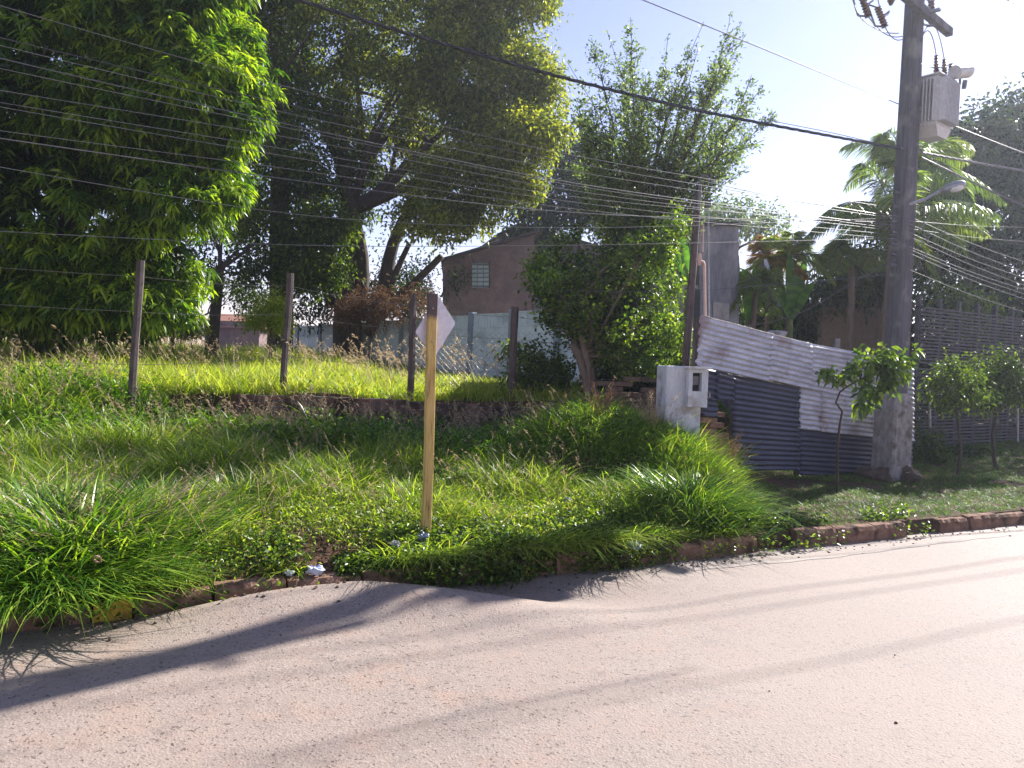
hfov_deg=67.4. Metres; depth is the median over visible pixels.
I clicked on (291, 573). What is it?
paper scrap
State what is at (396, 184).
overhead cable
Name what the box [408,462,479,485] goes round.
clump
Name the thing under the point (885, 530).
kerb stone
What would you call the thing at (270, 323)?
feathery shrub
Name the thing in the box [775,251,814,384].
banana plant
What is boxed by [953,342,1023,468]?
street tree
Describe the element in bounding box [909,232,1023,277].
overhead cable
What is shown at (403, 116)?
overhead cable
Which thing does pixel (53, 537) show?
grass clump
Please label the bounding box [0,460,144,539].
grass clump
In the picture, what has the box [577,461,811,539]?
grass clump
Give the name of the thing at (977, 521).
kerb stone
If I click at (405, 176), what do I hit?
overhead cable
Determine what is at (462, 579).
kerb stone
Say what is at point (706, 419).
brick pier
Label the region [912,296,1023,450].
slat fence
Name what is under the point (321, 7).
overhead cable
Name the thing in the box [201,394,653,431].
retaining wall
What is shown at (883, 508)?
kerb weeds
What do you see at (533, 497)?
verge grass
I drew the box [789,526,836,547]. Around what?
kerb stone
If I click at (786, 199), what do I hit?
overhead cable
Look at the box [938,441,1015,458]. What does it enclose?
shrub
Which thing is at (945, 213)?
palm tree
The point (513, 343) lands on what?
fence post
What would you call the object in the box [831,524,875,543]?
kerb stone
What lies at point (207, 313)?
bare tree
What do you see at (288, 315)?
fence post
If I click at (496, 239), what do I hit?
house
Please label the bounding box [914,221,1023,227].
overhead cable
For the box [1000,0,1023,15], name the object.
overhead cable
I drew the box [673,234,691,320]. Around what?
banana plant
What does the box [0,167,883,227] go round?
overhead cable
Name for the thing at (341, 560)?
leafy weeds
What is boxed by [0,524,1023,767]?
road
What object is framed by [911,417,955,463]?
round bush
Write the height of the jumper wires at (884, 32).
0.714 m
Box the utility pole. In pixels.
[852,0,952,482]
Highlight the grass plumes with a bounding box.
[308,333,523,384]
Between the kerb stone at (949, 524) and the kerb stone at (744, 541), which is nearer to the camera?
the kerb stone at (744, 541)
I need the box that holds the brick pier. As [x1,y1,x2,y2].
[700,412,728,445]
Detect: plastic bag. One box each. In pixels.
[305,564,324,575]
[417,531,429,540]
[628,540,642,550]
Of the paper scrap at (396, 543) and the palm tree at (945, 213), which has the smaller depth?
the paper scrap at (396, 543)
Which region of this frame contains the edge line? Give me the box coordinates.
[690,533,1023,570]
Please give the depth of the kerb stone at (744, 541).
6.66 m
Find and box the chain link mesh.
[414,329,557,387]
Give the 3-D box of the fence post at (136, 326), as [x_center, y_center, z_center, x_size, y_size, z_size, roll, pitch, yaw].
[-4.697,-0.541,9.594,0.173,2.002,0.101,2,2,0]
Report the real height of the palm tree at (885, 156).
6.159 m
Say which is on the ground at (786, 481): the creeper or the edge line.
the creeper
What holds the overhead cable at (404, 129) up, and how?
attached to the utility pole
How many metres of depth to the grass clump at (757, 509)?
7.18 m
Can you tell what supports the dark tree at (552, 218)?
on the ground at (786, 481)
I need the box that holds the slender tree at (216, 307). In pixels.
[185,201,278,357]
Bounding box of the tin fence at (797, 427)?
[692,315,914,475]
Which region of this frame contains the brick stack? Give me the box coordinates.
[596,377,656,414]
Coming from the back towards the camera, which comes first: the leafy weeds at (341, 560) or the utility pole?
the utility pole
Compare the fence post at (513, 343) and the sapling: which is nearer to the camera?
the sapling
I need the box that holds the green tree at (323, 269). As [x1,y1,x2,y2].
[195,0,389,352]
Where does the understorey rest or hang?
on the ground at (786, 481)
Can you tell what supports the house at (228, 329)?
on the ground at (786, 481)
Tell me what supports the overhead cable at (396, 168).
attached to the utility pole
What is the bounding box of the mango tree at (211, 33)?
[0,0,290,359]
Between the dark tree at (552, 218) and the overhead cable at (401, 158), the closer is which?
the overhead cable at (401, 158)
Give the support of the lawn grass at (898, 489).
on the ground at (786, 481)
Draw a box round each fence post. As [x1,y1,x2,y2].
[127,260,144,414]
[279,273,293,393]
[407,294,416,400]
[508,307,518,399]
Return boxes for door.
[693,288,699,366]
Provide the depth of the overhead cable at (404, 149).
7.03 m
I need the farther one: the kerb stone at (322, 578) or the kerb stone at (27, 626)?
the kerb stone at (322, 578)
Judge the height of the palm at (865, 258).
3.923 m
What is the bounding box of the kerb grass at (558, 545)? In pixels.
[16,518,771,602]
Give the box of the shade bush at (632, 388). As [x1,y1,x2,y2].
[573,300,700,402]
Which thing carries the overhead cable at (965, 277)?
attached to the utility pole
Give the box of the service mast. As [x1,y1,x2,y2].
[682,175,709,365]
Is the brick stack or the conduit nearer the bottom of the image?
the brick stack
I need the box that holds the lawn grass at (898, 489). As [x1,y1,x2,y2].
[715,400,1023,533]
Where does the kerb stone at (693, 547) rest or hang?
on the ground at (786, 481)
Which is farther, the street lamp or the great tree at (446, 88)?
the great tree at (446, 88)
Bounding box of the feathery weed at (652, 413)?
[628,390,680,428]
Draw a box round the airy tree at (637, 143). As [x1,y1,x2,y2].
[562,11,777,322]
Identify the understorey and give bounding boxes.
[223,232,475,337]
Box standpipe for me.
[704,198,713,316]
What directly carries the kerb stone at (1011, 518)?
on the ground at (786, 481)
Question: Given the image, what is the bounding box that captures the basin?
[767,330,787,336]
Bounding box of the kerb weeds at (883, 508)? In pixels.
[731,501,934,554]
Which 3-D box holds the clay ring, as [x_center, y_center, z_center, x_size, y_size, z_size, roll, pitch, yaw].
[-2.340,0.989,4.333,0.052,0.050,0.031,2,2,0]
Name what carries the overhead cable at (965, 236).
attached to the utility pole
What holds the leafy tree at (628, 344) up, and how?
on the ground at (786, 481)
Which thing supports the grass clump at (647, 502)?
on the ground at (786, 481)
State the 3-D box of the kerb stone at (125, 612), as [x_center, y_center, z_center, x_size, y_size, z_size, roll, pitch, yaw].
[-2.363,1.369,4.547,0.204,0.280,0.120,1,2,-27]
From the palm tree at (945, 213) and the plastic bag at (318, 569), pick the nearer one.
the plastic bag at (318, 569)
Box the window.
[470,260,491,289]
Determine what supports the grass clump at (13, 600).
on the ground at (786, 481)
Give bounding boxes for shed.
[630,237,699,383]
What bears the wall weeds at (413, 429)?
on the ground at (786, 481)
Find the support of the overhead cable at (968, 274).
attached to the utility pole
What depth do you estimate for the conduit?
9.45 m
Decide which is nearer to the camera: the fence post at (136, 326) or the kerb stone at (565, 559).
the kerb stone at (565, 559)
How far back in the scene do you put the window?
23.20 m
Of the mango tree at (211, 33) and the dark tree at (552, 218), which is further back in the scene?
the dark tree at (552, 218)
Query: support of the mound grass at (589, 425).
on the ground at (786, 481)
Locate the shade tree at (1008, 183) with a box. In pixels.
[881,72,1023,417]
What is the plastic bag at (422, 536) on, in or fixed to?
on the creeper
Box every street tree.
[915,340,1005,475]
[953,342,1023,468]
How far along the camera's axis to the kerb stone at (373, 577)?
5.26 m
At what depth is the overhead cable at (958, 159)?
10.95 m
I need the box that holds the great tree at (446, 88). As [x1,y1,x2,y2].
[251,0,584,357]
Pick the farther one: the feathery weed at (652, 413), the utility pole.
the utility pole
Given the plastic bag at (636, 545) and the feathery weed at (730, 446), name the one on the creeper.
the plastic bag at (636, 545)
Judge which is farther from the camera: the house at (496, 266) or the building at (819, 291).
the house at (496, 266)
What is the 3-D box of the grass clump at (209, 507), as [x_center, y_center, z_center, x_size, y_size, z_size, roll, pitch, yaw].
[-2.600,0.871,5.541,1.999,0.596,1.958,2,2,0]
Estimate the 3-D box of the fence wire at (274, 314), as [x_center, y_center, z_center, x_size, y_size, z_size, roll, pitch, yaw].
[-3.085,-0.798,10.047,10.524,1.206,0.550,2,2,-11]
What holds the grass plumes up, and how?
on the ground at (786, 481)
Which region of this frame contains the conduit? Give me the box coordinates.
[697,224,706,315]
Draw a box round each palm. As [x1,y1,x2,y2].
[729,267,787,377]
[743,233,809,331]
[745,230,837,331]
[817,235,886,350]
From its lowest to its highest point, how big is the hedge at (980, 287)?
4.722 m
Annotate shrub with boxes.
[157,315,214,355]
[236,283,297,363]
[491,335,583,395]
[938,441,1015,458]
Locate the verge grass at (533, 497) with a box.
[0,370,775,587]
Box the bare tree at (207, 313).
[180,276,233,344]
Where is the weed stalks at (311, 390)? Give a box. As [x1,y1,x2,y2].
[0,339,616,441]
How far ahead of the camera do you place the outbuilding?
13.42 m
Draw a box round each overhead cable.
[0,5,891,207]
[0,37,895,216]
[0,45,890,217]
[0,58,893,225]
[0,68,894,228]
[0,90,894,230]
[0,102,889,224]
[0,130,879,237]
[0,138,891,221]
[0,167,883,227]
[0,231,894,246]
[1,107,894,234]
[294,0,900,149]
[512,274,891,291]
[643,0,898,104]
[701,180,898,216]
[747,259,894,325]
[762,119,874,142]
[899,147,1023,171]
[909,223,1023,271]
[909,228,1023,241]
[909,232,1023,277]
[909,236,1022,284]
[909,246,1023,289]
[909,249,1023,293]
[909,269,1022,311]
[910,253,1023,298]
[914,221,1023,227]
[915,219,1023,261]
[921,157,1023,206]
[955,126,1023,152]
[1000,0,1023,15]
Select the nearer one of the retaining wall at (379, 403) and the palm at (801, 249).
the retaining wall at (379, 403)
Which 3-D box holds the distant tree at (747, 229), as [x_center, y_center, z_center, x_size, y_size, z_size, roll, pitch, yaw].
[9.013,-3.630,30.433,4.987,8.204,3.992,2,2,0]
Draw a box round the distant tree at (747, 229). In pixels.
[700,190,798,269]
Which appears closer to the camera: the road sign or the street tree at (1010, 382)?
the road sign
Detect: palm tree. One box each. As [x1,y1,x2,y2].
[803,159,1000,350]
[838,127,1006,220]
[933,118,1023,411]
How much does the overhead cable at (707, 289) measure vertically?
0.380 m
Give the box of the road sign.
[416,293,454,533]
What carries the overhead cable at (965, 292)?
attached to the utility pole
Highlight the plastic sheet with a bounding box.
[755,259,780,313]
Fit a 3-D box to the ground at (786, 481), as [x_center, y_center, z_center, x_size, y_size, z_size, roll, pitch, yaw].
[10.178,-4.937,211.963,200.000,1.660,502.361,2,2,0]
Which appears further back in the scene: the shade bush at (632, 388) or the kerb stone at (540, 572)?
the shade bush at (632, 388)
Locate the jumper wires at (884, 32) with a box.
[854,0,949,67]
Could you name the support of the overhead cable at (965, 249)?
attached to the utility pole
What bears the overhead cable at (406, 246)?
attached to the utility pole
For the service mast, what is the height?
3.588 m
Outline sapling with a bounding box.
[814,341,924,493]
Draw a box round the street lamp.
[909,180,965,204]
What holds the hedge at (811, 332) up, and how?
on the ground at (786, 481)
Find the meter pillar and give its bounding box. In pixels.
[656,365,712,439]
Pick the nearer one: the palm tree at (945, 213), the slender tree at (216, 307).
the palm tree at (945, 213)
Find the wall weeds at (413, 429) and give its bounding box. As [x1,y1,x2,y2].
[0,356,646,463]
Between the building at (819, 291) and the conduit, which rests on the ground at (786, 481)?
the building at (819, 291)
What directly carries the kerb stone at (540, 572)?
on the ground at (786, 481)
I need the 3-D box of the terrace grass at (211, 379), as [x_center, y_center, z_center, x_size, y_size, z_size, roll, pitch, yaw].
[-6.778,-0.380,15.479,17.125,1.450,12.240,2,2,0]
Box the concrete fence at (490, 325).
[293,308,617,386]
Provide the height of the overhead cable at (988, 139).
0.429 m
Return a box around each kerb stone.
[0,607,51,633]
[53,601,90,626]
[93,591,131,622]
[135,585,211,617]
[213,575,285,601]
[286,571,360,587]
[360,564,424,584]
[424,560,491,585]
[490,557,552,578]
[552,547,617,574]
[618,544,673,566]
[673,539,716,560]
[710,533,756,556]
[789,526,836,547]
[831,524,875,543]
[868,520,906,539]
[932,516,968,532]
[962,512,999,529]
[997,511,1023,526]
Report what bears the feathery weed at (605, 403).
on the ground at (786, 481)
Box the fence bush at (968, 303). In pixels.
[923,271,1015,349]
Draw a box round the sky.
[5,0,1023,357]
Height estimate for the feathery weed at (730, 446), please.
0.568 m
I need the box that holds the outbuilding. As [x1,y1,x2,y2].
[661,221,742,409]
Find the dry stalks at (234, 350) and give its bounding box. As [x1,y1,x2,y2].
[0,325,530,397]
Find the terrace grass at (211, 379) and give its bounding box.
[0,338,612,408]
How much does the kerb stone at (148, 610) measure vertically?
0.262 m
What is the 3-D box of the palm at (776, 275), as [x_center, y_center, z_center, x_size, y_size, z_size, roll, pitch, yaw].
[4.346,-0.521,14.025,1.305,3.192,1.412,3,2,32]
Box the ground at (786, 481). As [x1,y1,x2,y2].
[8,375,1023,623]
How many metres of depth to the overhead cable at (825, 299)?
9.99 m
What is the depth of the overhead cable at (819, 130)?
11.53 m
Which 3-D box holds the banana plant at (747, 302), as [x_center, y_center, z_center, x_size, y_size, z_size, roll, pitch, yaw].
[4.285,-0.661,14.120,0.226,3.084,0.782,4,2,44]
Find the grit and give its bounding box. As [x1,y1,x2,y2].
[0,525,1019,640]
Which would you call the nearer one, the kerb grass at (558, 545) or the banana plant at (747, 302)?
the kerb grass at (558, 545)
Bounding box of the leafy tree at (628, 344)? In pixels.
[513,196,692,400]
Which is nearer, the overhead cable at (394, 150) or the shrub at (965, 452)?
the overhead cable at (394, 150)
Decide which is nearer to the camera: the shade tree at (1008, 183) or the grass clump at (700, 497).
the grass clump at (700, 497)
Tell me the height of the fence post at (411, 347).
1.490 m
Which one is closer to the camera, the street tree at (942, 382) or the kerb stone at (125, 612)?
the kerb stone at (125, 612)
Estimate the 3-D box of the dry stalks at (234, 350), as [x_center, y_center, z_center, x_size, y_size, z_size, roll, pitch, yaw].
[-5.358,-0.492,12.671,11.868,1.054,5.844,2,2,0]
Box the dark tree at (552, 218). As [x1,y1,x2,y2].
[497,91,643,266]
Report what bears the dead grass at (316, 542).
on the ground at (786, 481)
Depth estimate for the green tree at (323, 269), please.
19.27 m
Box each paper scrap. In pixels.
[284,569,294,576]
[389,540,399,546]
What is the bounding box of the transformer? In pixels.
[919,55,974,142]
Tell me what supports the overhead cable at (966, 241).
attached to the utility pole
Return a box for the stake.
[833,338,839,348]
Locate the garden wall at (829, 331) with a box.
[818,302,914,354]
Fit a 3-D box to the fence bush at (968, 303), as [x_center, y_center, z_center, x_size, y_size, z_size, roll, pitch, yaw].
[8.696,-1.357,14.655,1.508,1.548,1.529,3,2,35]
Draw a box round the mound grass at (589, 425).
[469,398,768,500]
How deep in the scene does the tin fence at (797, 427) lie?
9.89 m
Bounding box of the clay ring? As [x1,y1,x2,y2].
[93,555,101,562]
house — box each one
[204,314,266,349]
[441,229,539,315]
[482,224,601,309]
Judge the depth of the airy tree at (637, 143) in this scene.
11.81 m
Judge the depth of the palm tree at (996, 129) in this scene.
18.22 m
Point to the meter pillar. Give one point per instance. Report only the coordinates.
(690, 383)
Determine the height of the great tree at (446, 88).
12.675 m
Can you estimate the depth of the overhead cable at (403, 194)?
7.03 m
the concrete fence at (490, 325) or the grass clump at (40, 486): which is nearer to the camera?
the grass clump at (40, 486)
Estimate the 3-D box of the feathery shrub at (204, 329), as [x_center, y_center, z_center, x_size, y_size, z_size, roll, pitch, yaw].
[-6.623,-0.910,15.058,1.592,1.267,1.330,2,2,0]
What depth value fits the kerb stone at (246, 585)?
4.84 m
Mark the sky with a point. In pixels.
(828, 37)
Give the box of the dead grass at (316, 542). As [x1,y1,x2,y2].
[156,500,685,577]
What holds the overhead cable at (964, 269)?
attached to the utility pole
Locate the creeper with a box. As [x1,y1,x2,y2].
[25,495,753,632]
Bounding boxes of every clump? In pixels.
[0,454,269,607]
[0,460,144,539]
[0,512,262,643]
[27,464,290,554]
[152,460,323,523]
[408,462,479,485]
[570,402,684,444]
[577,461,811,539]
[578,480,708,538]
[660,477,822,525]
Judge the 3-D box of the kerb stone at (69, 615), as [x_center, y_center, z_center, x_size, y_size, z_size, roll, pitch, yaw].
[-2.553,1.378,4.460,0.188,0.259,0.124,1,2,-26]
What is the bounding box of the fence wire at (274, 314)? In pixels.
[0,268,618,379]
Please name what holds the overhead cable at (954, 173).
attached to the utility pole
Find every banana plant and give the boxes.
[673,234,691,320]
[741,266,760,376]
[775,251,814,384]
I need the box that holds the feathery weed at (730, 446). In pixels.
[703,426,750,468]
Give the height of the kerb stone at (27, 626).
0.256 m
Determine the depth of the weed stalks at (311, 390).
9.36 m
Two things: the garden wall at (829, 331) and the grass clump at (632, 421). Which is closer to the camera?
the grass clump at (632, 421)
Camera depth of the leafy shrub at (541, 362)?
11.03 m
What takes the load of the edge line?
on the road
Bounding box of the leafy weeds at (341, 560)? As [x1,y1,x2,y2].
[329,521,682,589]
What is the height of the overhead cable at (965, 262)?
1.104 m
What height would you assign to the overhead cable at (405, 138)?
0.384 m
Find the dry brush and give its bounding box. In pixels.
[320,269,451,340]
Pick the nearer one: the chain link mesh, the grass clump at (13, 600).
the grass clump at (13, 600)
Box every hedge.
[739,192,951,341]
[739,243,930,381]
[909,265,1023,428]
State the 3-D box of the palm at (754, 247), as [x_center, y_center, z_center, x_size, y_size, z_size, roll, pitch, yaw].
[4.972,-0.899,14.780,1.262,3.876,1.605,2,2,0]
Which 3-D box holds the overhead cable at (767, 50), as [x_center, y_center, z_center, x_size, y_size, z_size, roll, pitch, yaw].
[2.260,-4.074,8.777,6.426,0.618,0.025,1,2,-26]
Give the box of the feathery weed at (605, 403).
[583,377,624,417]
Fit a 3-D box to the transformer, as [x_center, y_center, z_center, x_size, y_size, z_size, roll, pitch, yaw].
[5.750,-3.871,10.420,0.878,1.086,0.576,1,2,-34]
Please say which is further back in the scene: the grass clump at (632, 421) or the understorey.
the understorey
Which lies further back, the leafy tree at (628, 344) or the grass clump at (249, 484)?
the leafy tree at (628, 344)
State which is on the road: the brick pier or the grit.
the grit

